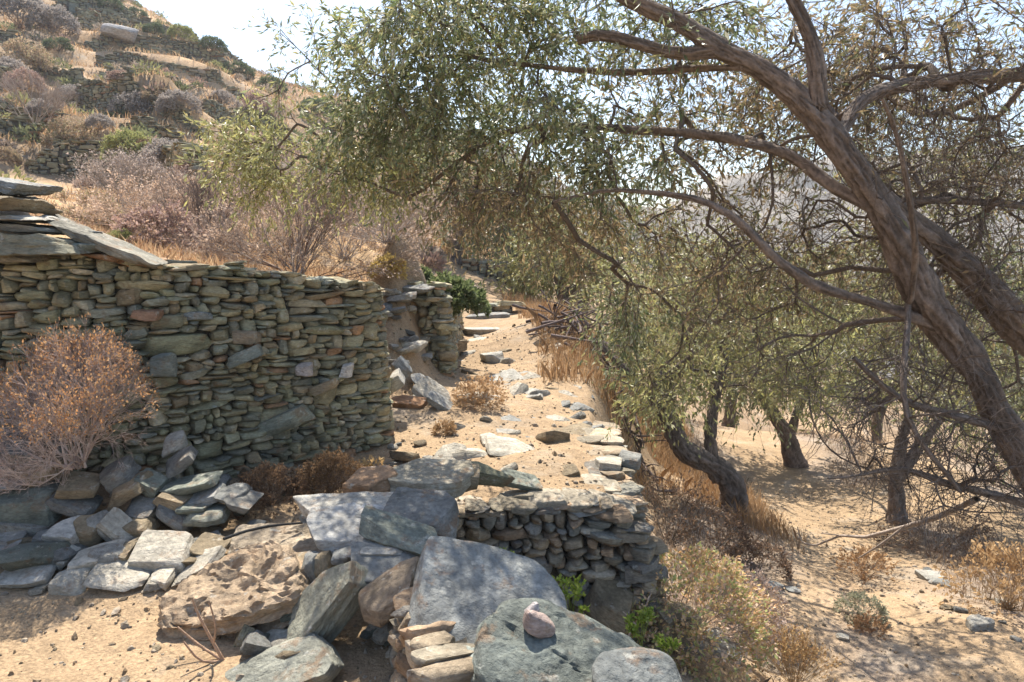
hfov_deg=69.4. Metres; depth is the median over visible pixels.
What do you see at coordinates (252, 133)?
hill shrub
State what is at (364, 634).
stone
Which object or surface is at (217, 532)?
stone
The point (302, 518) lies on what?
stone
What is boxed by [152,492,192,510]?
stone
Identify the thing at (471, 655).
stone
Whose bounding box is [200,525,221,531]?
stone
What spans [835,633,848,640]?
stone
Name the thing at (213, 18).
sky
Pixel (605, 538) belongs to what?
dry stone wall
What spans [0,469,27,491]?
stone
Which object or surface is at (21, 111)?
dry stone wall
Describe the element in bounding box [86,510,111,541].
stone
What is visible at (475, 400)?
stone
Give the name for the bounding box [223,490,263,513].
stone
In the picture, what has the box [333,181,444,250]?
bare shrub
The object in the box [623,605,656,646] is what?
green sprig
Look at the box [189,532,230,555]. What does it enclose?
stone
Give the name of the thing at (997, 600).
stone
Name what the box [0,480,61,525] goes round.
stone
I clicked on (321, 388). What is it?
wall stone
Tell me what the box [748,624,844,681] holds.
dry weeds
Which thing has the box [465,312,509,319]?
stone
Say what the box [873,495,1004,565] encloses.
dry shrub
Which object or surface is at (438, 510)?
stone slab
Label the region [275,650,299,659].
stone
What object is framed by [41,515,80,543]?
stone
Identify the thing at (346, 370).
wall stone
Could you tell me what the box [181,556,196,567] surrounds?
stone
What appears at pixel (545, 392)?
stone
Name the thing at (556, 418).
stone
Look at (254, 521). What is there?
stone
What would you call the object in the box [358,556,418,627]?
stone
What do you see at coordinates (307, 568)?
stone
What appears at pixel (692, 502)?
dry shrub
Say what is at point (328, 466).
dry shrub
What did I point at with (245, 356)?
wall stone
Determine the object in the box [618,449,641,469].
stone
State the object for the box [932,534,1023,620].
grass tuft
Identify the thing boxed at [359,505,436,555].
stone slab
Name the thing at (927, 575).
stone
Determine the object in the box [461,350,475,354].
stone
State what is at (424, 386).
stone
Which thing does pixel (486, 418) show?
stone
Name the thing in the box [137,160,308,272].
bare shrub
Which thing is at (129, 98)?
hill shrub
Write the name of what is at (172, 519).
stone
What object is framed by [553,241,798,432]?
olive tree
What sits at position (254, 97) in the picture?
hill shrub
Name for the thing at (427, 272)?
green bush
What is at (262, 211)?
bare shrub
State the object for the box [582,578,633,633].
stone
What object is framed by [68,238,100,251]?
stone
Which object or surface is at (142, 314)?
wall stone
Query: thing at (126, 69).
dry stone wall
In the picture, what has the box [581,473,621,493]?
stone slab
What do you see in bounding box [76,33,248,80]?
dry stone wall
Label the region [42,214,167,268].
flagstone
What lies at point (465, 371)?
stone
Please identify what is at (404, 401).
stone
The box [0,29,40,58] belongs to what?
dry stone wall
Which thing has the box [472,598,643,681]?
boulder
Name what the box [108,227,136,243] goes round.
hill shrub
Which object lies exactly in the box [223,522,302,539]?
dead root
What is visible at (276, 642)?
stone
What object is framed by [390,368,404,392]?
stone
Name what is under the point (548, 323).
brushwood heap
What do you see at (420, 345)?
stone
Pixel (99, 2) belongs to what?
hill shrub
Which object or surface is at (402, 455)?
stone
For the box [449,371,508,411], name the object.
grass tuft
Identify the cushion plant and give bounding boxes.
[830,590,889,627]
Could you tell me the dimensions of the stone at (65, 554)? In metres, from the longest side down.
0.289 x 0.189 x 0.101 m
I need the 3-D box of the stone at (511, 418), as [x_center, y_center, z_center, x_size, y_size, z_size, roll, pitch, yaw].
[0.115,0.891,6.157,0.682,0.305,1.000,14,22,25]
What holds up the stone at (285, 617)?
on the stone
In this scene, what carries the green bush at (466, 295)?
on the ground at (96, 656)
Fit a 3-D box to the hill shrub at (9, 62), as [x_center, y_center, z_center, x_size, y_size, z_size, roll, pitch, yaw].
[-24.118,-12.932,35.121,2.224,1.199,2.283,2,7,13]
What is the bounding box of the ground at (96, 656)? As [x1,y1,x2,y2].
[0,0,1023,681]
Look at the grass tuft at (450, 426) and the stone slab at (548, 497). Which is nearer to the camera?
the stone slab at (548, 497)
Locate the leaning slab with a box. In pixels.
[286,561,367,642]
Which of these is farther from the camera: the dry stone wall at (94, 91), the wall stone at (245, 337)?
the dry stone wall at (94, 91)
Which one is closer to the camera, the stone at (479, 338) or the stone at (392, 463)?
the stone at (392, 463)
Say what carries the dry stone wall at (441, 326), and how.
on the ground at (96, 656)
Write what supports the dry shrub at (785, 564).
on the ground at (96, 656)
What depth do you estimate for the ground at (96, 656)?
6.27 m
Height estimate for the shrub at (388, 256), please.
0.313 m
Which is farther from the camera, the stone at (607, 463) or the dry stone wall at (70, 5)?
the dry stone wall at (70, 5)
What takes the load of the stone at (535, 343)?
on the ground at (96, 656)
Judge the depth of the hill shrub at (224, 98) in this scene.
33.22 m
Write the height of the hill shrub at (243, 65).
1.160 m
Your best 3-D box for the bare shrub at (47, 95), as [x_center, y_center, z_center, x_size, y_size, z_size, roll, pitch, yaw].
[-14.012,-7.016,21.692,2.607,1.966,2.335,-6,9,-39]
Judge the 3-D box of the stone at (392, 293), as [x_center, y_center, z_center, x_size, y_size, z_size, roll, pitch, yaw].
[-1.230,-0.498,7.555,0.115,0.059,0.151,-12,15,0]
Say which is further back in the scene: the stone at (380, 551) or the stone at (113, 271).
the stone at (113, 271)
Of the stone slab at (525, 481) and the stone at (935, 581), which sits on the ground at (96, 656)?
the stone at (935, 581)
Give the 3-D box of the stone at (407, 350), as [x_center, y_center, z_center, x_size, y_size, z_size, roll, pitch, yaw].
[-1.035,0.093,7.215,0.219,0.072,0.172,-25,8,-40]
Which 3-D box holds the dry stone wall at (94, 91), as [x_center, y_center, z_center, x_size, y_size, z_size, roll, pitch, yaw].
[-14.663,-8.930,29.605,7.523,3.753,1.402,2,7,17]
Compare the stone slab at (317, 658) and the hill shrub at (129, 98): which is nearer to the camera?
the stone slab at (317, 658)
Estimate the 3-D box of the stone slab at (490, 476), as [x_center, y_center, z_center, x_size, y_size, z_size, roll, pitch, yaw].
[-0.205,0.752,4.171,0.443,0.122,0.101,16,27,-9]
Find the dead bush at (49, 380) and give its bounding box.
[0,312,161,497]
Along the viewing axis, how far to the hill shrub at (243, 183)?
12.85 m
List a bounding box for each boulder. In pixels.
[157,540,308,640]
[227,523,321,554]
[342,465,397,492]
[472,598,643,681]
[591,647,681,681]
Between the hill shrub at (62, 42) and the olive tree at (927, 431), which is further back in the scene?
the hill shrub at (62, 42)
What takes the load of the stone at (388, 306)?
on the stone
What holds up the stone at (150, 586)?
on the ground at (96, 656)
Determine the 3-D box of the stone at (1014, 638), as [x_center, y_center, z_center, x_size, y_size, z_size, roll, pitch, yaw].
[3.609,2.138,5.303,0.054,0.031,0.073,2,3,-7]
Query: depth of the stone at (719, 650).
4.41 m
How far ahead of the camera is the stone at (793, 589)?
6.18 m
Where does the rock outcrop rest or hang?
on the ground at (96, 656)
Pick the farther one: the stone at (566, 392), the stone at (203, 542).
the stone at (566, 392)
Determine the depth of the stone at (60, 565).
3.54 m
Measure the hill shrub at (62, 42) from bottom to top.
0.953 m
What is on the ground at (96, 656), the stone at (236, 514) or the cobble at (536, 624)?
the stone at (236, 514)
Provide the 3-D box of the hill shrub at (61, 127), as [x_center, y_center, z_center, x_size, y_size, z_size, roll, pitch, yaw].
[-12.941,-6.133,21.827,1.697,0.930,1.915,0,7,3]
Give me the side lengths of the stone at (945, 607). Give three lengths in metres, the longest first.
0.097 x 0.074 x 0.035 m
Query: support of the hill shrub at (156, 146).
on the ground at (96, 656)
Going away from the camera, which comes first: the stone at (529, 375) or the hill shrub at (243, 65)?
the stone at (529, 375)
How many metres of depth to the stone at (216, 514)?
3.84 m
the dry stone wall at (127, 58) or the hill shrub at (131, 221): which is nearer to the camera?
the hill shrub at (131, 221)
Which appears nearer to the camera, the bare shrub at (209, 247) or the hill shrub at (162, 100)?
the bare shrub at (209, 247)
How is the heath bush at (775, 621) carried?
on the ground at (96, 656)
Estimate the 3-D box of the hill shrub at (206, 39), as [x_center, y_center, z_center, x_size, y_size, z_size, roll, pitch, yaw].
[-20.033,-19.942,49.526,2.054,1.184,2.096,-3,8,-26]
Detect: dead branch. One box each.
[177,598,224,663]
[623,592,651,635]
[798,496,980,558]
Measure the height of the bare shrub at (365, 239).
1.403 m
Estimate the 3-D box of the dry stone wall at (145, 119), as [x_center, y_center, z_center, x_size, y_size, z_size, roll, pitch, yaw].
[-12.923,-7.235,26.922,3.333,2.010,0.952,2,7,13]
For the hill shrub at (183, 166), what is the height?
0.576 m
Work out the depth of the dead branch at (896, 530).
4.38 m
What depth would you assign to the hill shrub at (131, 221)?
7.09 m
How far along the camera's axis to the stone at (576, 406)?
6.95 m
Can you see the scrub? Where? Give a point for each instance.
(435, 256)
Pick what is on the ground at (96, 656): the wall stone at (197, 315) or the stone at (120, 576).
the stone at (120, 576)
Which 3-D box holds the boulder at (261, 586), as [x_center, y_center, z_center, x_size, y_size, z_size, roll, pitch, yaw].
[-1.175,1.140,3.231,0.731,0.295,0.495,-15,27,2]
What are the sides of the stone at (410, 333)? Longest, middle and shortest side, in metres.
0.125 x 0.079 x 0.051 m
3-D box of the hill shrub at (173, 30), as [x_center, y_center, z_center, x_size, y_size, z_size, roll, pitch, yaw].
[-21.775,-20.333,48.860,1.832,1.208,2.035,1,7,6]
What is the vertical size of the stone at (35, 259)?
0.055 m
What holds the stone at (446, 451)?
on the ground at (96, 656)
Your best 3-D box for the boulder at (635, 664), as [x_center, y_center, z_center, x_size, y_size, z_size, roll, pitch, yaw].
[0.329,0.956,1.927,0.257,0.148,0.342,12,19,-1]
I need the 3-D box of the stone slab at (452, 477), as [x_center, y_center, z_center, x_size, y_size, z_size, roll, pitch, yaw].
[-0.437,0.739,3.969,0.469,0.106,0.366,1,12,-2]
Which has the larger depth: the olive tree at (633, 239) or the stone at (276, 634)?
the olive tree at (633, 239)
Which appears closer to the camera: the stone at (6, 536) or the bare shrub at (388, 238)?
the stone at (6, 536)
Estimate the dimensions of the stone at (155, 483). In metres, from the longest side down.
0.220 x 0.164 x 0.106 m
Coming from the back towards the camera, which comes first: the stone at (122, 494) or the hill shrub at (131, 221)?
the hill shrub at (131, 221)
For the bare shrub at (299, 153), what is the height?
1.554 m
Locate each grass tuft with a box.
[354,455,389,470]
[430,418,457,435]
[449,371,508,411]
[829,542,900,585]
[847,610,892,640]
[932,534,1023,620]
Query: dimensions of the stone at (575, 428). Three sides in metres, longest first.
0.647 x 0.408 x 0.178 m
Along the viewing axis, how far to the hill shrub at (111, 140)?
20.20 m
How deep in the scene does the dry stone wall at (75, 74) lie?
38.71 m
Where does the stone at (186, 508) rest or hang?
on the stone at (216, 514)
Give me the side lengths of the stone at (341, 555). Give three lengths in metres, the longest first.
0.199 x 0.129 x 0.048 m
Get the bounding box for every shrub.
[0,0,57,26]
[0,36,59,71]
[0,55,30,80]
[0,69,79,132]
[0,146,22,161]
[2,66,47,91]
[22,4,81,35]
[23,98,58,115]
[39,115,97,145]
[40,83,84,103]
[41,36,75,51]
[41,188,126,230]
[56,145,192,221]
[67,164,254,246]
[85,113,115,130]
[95,0,123,10]
[99,126,152,161]
[104,89,152,115]
[106,69,125,81]
[108,198,215,253]
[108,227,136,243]
[127,6,148,18]
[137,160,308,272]
[139,137,178,171]
[140,86,167,99]
[142,22,164,35]
[154,89,203,113]
[164,160,426,279]
[167,22,197,41]
[172,155,198,179]
[182,182,297,256]
[197,35,228,53]
[204,89,241,109]
[206,134,374,227]
[221,59,255,76]
[222,127,291,162]
[230,459,314,519]
[233,173,273,199]
[236,90,275,116]
[251,171,425,262]
[252,75,288,93]
[292,446,364,494]
[297,95,333,115]
[298,152,458,246]
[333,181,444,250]
[364,251,409,279]
[398,206,431,230]
[409,194,452,224]
[638,469,734,563]
[668,503,764,574]
[721,538,794,581]
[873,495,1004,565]
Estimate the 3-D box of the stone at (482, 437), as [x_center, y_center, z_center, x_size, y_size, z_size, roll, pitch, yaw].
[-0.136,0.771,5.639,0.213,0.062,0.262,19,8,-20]
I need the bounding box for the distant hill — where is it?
[454,132,1023,413]
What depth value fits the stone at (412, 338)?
7.31 m
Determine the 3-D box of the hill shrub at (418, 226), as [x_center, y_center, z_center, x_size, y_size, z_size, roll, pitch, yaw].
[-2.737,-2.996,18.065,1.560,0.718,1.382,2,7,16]
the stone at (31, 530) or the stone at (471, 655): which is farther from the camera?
the stone at (31, 530)
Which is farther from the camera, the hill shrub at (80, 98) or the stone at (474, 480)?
the hill shrub at (80, 98)
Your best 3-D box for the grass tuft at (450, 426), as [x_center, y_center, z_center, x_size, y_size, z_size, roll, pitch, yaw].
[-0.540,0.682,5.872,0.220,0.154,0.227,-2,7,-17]
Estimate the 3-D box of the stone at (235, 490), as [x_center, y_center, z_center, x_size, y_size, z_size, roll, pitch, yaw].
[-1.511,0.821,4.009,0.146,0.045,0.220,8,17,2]
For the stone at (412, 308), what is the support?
on the ground at (96, 656)
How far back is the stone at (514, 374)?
8.06 m
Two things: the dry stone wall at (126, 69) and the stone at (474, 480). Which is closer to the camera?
the stone at (474, 480)
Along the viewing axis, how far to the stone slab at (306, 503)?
3.60 m
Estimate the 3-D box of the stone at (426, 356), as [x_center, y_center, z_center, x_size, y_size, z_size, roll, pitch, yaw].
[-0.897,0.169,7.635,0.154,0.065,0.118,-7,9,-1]
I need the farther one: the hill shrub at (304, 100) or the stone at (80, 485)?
the hill shrub at (304, 100)
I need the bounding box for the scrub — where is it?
[0,0,450,270]
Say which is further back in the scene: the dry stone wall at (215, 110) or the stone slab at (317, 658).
the dry stone wall at (215, 110)
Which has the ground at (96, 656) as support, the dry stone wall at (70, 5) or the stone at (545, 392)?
the dry stone wall at (70, 5)
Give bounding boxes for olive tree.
[165,0,1023,584]
[373,75,544,264]
[432,160,565,275]
[479,200,639,318]
[481,171,688,316]
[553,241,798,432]
[562,196,934,517]
[614,237,841,427]
[640,226,967,468]
[755,248,1009,446]
[775,102,1023,524]
[909,247,1023,470]
[910,173,1023,452]
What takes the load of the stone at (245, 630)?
on the ground at (96, 656)
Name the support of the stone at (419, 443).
on the ground at (96, 656)
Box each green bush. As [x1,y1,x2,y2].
[419,263,434,281]
[426,269,491,317]
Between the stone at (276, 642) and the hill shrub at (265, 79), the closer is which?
the stone at (276, 642)
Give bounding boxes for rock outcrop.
[99,23,138,43]
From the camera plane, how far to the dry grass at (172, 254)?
18.17 m
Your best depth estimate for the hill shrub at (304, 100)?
46.63 m
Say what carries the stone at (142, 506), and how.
on the stone at (136, 527)
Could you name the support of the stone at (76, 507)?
on the stone at (88, 535)
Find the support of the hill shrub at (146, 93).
on the ground at (96, 656)
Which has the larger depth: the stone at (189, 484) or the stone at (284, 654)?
the stone at (189, 484)
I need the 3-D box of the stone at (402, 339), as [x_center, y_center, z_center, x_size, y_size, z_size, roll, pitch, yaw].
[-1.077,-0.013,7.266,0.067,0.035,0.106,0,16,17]
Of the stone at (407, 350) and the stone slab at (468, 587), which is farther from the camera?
the stone at (407, 350)
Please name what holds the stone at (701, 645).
on the ground at (96, 656)
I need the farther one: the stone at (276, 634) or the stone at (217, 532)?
the stone at (217, 532)
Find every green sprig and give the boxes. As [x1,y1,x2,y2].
[552,572,590,614]
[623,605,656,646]
[653,633,681,654]
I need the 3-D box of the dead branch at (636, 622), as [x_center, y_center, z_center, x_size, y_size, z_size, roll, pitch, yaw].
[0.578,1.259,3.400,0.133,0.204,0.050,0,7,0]
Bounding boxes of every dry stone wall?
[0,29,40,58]
[0,65,21,91]
[0,98,71,134]
[0,114,45,141]
[0,252,394,481]
[25,137,245,229]
[30,61,86,85]
[50,0,137,17]
[61,71,216,144]
[68,10,166,34]
[72,7,169,34]
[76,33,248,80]
[94,50,247,99]
[99,65,194,96]
[118,114,184,141]
[177,30,242,62]
[197,98,299,149]
[387,581,474,681]
[407,281,463,376]
[455,421,669,640]
[461,258,529,294]
[469,301,525,314]
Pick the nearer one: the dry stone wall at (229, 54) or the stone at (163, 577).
the stone at (163, 577)
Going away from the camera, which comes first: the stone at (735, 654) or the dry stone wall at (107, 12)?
the stone at (735, 654)
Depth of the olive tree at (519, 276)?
14.97 m
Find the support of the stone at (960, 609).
on the ground at (96, 656)
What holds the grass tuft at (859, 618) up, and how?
on the ground at (96, 656)
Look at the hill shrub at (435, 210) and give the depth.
22.17 m
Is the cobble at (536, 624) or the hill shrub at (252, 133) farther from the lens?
the hill shrub at (252, 133)
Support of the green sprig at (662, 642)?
on the ground at (96, 656)
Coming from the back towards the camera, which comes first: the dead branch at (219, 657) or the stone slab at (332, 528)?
the stone slab at (332, 528)
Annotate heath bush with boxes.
[625,540,786,681]
[667,555,801,653]
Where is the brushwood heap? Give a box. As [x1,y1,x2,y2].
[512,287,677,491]
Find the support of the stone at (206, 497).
on the stone at (186, 508)
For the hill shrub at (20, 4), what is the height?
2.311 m
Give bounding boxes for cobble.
[523,610,555,638]
[524,602,539,611]
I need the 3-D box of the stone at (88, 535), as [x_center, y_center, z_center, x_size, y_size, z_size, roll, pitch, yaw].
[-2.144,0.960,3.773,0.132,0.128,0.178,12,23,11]
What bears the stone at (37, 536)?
on the ground at (96, 656)
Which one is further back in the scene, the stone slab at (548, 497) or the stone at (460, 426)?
the stone at (460, 426)
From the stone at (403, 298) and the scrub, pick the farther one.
the scrub
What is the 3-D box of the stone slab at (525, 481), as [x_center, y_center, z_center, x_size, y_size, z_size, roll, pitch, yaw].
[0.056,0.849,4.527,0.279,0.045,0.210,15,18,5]
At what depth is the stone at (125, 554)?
3.58 m
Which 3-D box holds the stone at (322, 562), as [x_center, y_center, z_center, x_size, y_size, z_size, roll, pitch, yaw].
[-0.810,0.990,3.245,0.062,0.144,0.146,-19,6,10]
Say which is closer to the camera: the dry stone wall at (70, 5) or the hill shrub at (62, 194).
the hill shrub at (62, 194)
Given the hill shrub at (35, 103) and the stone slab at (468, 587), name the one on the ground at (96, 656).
the hill shrub at (35, 103)
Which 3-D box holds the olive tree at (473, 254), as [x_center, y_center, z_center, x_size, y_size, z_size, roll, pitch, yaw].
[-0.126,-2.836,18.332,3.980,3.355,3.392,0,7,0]
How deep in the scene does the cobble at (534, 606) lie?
2.21 m
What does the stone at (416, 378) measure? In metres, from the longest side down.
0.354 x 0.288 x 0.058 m
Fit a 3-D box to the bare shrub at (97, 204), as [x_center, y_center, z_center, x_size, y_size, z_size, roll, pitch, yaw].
[-4.227,-1.624,8.882,2.021,1.063,2.151,0,7,0]
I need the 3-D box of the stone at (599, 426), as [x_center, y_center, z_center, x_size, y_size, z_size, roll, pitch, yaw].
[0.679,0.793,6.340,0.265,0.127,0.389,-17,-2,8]
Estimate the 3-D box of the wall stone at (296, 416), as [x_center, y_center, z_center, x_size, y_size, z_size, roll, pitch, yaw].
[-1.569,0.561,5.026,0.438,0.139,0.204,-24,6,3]
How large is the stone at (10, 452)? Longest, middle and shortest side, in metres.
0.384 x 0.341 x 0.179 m
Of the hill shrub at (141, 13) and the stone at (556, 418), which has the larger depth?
the hill shrub at (141, 13)
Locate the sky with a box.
[136,0,1023,207]
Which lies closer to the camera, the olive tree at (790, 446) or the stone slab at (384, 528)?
the stone slab at (384, 528)
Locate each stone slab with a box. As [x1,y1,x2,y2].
[0,177,63,195]
[0,194,62,214]
[0,214,69,223]
[0,222,102,234]
[0,233,95,256]
[225,632,343,681]
[293,491,405,517]
[306,502,384,554]
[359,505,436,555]
[382,487,458,538]
[388,458,473,497]
[408,536,566,643]
[471,461,514,487]
[502,468,542,490]
[527,488,569,508]
[562,487,598,512]
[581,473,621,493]
[588,489,636,514]
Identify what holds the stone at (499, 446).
on the ground at (96, 656)
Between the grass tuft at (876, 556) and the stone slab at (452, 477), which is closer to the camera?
the stone slab at (452, 477)
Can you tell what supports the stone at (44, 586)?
on the ground at (96, 656)
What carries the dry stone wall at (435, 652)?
on the ground at (96, 656)
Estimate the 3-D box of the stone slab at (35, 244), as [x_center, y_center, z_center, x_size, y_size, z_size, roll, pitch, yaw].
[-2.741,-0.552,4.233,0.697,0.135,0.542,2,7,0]
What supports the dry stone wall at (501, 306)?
on the ground at (96, 656)
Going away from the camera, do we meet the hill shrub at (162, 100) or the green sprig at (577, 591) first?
the green sprig at (577, 591)
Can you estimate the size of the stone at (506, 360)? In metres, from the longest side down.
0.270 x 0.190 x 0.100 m
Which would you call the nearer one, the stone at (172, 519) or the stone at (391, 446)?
the stone at (172, 519)
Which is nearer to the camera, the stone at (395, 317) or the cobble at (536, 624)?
the cobble at (536, 624)
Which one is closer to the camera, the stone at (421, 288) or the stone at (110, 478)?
the stone at (110, 478)
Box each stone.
[0,211,35,233]
[0,255,50,262]
[0,426,67,469]
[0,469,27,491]
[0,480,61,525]
[0,522,54,536]
[0,530,26,549]
[0,541,70,570]
[0,564,56,587]
[2,455,70,487]
[6,537,32,544]
[27,588,46,595]
[31,529,48,541]
[32,583,48,589]
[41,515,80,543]
[45,492,102,516]
[48,568,90,595]
[52,543,88,566]
[54,471,100,498]
[56,544,81,570]
[66,539,127,569]
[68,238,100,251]
[73,514,102,546]
[80,252,124,262]
[83,559,152,591]
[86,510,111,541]
[87,540,130,562]
[88,267,133,275]
[96,507,133,539]
[99,455,141,493]
[107,470,153,511]
[118,537,138,560]
[122,516,160,536]
[125,495,156,518]
[128,530,194,572]
[130,308,163,321]
[134,468,169,497]
[143,576,161,592]
[150,352,177,376]
[150,567,177,590]
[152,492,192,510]
[155,504,192,531]
[158,471,222,495]
[161,430,187,457]
[165,445,197,478]
[171,545,226,586]
[175,501,218,514]
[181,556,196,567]
[182,503,230,526]
[183,311,212,320]
[188,481,225,504]
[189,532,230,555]
[194,530,222,540]
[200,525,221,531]
[214,483,252,503]
[219,475,229,485]
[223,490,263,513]
[227,344,263,368]
[232,330,261,344]
[233,511,248,515]
[233,624,255,646]
[239,467,264,485]
[240,629,270,654]
[247,519,265,524]
[257,403,315,435]
[266,629,287,641]
[271,639,286,646]
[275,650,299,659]
[280,613,291,622]
[295,362,312,376]
[298,550,315,559]
[299,513,306,522]
[301,550,319,582]
[309,378,338,395]
[314,550,336,577]
[331,545,350,564]
[339,362,353,377]
[351,541,414,583]
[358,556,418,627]
[359,628,376,638]
[360,537,402,555]
[365,624,388,644]
[382,302,392,310]
[384,288,401,294]
[384,462,396,465]
[386,294,411,302]
[387,288,396,295]
[387,443,398,449]
[388,343,398,347]
[389,306,406,313]
[389,450,419,460]
[390,356,411,378]
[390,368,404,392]
[391,395,427,407]
[392,315,401,319]
[396,345,415,354]
[399,337,405,342]
[401,340,427,352]
[402,284,435,292]
[402,291,416,298]
[405,329,415,335]
[406,335,418,341]
[407,305,416,311]
[410,373,424,383]
[411,376,450,400]
[413,440,426,446]
[420,335,430,341]
[421,353,432,360]
[426,390,453,409]
[433,442,466,459]
[442,423,465,429]
[452,448,487,459]
[457,339,466,351]
[457,392,488,403]
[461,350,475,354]
[461,369,476,374]
[462,327,499,334]
[464,645,474,681]
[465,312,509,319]
[466,463,479,491]
[468,337,486,340]
[479,416,491,421]
[479,433,496,446]
[480,351,503,362]
[485,435,534,456]
[486,369,524,381]
[496,428,514,432]
[499,358,514,363]
[500,462,517,470]
[501,415,534,420]
[501,430,520,434]
[510,382,528,395]
[523,371,540,378]
[525,388,542,398]
[529,390,550,395]
[533,337,551,345]
[535,430,569,442]
[546,415,569,420]
[550,423,592,434]
[558,390,577,396]
[561,400,570,406]
[562,464,579,476]
[569,402,594,412]
[569,411,586,418]
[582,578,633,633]
[591,424,604,428]
[594,457,621,470]
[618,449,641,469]
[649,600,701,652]
[685,640,703,651]
[702,627,725,656]
[724,636,741,664]
[762,581,783,590]
[785,586,800,592]
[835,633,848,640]
[915,569,945,580]
[928,577,952,586]
[939,604,952,609]
[953,606,968,612]
[965,614,994,631]
[994,598,1011,607]
[1009,635,1021,642]
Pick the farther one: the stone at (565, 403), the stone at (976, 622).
the stone at (565, 403)
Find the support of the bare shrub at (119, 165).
on the ground at (96, 656)
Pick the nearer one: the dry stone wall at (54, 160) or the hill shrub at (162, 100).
the dry stone wall at (54, 160)
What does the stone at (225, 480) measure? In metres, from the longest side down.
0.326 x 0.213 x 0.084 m
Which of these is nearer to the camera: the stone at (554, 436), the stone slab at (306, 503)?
the stone slab at (306, 503)
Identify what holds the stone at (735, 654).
on the ground at (96, 656)
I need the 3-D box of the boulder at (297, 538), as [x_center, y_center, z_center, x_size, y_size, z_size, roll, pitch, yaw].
[-1.133,1.038,3.662,0.563,0.159,0.417,-10,22,1]
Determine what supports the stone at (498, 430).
on the ground at (96, 656)
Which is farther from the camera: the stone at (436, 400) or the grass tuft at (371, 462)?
the stone at (436, 400)
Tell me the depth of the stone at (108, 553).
3.54 m
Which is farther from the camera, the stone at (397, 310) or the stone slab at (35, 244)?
the stone at (397, 310)
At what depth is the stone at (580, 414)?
6.57 m
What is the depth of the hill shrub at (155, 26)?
47.67 m
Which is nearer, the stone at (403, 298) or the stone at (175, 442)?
the stone at (175, 442)
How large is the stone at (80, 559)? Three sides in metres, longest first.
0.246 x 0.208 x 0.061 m
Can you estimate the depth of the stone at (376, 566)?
3.08 m
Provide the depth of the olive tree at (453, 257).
17.49 m
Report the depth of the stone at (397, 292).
7.50 m
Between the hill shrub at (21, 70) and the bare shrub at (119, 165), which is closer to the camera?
the bare shrub at (119, 165)
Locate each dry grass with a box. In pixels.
[0,0,496,281]
[499,289,807,542]
[651,417,1023,681]
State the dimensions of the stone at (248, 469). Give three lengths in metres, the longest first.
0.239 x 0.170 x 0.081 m
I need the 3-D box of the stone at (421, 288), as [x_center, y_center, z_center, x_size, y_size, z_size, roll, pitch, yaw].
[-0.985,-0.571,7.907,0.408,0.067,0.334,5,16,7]
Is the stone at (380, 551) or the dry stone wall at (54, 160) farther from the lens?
the dry stone wall at (54, 160)
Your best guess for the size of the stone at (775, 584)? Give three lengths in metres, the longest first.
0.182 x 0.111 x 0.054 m
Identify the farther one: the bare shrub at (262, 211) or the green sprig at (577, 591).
the bare shrub at (262, 211)
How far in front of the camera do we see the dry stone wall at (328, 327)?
4.74 m
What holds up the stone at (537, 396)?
on the ground at (96, 656)
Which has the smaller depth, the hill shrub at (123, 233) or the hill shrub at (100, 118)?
the hill shrub at (123, 233)
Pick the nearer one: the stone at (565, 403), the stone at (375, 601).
the stone at (375, 601)
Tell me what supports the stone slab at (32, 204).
on the stone slab at (19, 218)
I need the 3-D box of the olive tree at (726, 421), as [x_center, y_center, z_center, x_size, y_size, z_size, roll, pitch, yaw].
[5.345,0.012,18.615,5.906,5.322,5.505,-5,9,-35]
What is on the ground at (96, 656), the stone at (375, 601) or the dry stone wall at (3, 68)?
the dry stone wall at (3, 68)
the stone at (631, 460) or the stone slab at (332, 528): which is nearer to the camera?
the stone slab at (332, 528)
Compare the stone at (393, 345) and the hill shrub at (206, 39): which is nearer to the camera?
the stone at (393, 345)
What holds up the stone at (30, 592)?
on the ground at (96, 656)
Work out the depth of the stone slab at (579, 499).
4.37 m
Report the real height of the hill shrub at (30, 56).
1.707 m
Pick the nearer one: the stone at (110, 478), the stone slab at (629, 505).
the stone at (110, 478)
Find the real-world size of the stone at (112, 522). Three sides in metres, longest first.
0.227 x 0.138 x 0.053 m
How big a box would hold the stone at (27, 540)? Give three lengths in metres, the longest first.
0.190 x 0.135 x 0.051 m
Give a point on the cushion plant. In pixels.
(882, 609)
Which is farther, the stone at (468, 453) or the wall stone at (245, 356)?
the stone at (468, 453)
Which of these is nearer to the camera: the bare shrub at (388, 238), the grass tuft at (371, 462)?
the grass tuft at (371, 462)
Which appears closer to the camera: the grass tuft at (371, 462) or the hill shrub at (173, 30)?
the grass tuft at (371, 462)
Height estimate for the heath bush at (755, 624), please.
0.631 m
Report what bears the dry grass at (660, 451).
on the ground at (96, 656)
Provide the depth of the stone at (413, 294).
7.66 m
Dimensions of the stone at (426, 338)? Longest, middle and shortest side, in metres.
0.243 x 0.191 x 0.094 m
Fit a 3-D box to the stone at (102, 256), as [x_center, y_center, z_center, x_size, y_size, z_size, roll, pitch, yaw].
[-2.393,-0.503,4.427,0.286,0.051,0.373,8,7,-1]
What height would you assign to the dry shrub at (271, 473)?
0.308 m
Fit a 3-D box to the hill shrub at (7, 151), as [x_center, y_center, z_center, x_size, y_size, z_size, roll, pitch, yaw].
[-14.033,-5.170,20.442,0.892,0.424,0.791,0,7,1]
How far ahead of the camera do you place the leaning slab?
2.94 m
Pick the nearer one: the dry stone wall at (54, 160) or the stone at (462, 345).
the stone at (462, 345)

